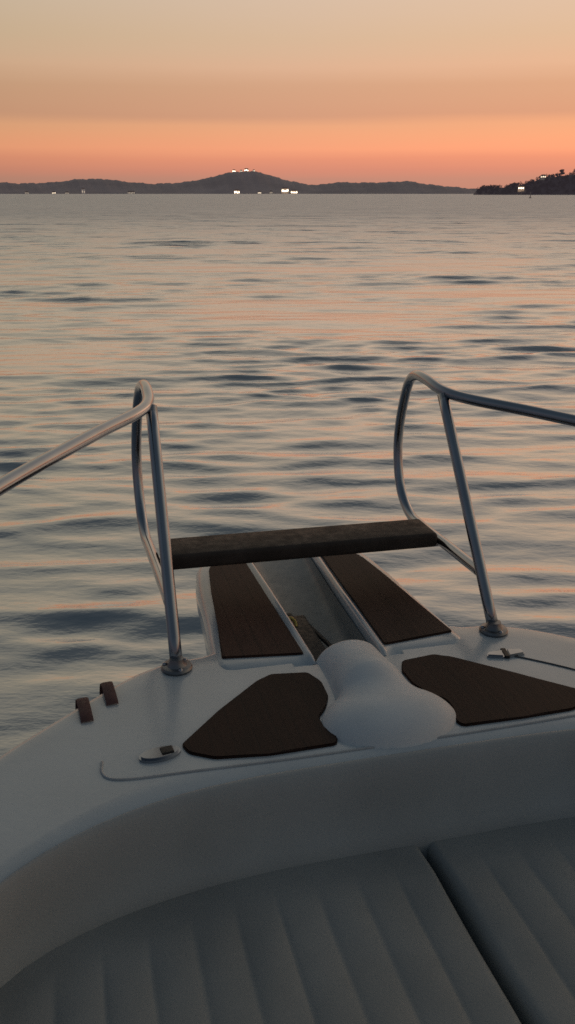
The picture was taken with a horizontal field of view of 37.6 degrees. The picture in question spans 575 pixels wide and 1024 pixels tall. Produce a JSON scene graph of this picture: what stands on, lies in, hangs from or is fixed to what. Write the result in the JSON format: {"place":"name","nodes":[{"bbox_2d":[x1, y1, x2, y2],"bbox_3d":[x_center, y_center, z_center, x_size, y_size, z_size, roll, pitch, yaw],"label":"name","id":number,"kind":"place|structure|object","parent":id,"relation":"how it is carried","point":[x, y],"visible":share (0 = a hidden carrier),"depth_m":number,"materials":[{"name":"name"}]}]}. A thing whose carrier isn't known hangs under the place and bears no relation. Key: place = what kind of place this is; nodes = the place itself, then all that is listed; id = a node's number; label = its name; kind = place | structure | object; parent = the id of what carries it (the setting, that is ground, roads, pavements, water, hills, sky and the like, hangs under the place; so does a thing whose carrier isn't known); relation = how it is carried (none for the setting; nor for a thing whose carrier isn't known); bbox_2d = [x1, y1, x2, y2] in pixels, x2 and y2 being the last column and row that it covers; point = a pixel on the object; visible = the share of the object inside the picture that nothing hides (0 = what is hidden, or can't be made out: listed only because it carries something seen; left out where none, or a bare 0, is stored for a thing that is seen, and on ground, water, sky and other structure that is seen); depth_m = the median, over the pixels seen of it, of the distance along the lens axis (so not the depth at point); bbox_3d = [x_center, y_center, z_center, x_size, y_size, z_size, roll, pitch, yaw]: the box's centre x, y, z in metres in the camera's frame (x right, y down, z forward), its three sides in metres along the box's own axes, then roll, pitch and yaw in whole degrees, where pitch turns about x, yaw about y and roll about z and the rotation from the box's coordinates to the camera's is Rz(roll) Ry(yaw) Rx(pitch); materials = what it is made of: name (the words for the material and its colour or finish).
{"place":"outdoors","nodes":[
{"label":"outdoors","id":0,"kind":"place"},
{"bbox_2d":[0,171,476,193],"bbox_3d":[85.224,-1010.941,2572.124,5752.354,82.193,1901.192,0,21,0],"label":"hills","id":1,"kind":"structure","parent":0,"point":[249,182],"depth_m":2935.63,"materials":[{"name":"grey"}]},
{"bbox_2d":[282,187,287,193],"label":"house","id":2,"kind":"structure","parent":1,"relation":"on","point":[284,190],"depth_m":2762.50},
{"bbox_2d":[0,194,574,755],"bbox_3d":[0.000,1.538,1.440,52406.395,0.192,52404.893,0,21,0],"label":"sea","id":3,"kind":"structure","parent":0,"point":[274,350],"depth_m":8.86,"materials":[{"name":"liquid"}]},
{"bbox_2d":[0,370,574,987],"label":"motorboat","id":4,"kind":"object","parent":3,"relation":"on","point":[334,694],"visible":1,"depth_m":1.73,"materials":[{"name":"white plastic"}]},
{"bbox_2d":[0,845,520,1023],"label":"sun pad","id":5,"kind":"object","parent":4,"relation":"on","point":[381,937],"visible":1,"depth_m":1.38,"materials":[{"name":"white leather"}]},
{"bbox_2d":[427,817,574,1023],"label":"sun pad","id":6,"kind":"object","parent":4,"relation":"on","point":[510,892],"visible":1,"depth_m":1.50,"materials":[{"name":"white leather"}]},
{"bbox_2d":[0,0,574,188],"label":"sky","id":7,"kind":"structure","parent":0,"point":[469,94],"materials":[{"name":"orange"}]},
{"bbox_2d":[473,174,574,194],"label":"headland","id":8,"kind":"structure","parent":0,"point":[569,185],"depth_m":1105.22,"materials":[{"name":"plant"}]},
{"bbox_2d":[518,185,524,191],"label":"house","id":9,"kind":"structure","parent":8,"relation":"on","point":[520,188],"depth_m":1112.30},
{"bbox_2d":[476,172,574,193],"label":"wood","id":10,"kind":"object","parent":8,"relation":"on","point":[497,187],"visible":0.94,"depth_m":1119.30,"materials":[{"name":"green plant"}]},
{"bbox_2d":[540,174,546,179],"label":"house","id":11,"kind":"structure","parent":8,"relation":"on","point":[543,177],"depth_m":1129.70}
]}

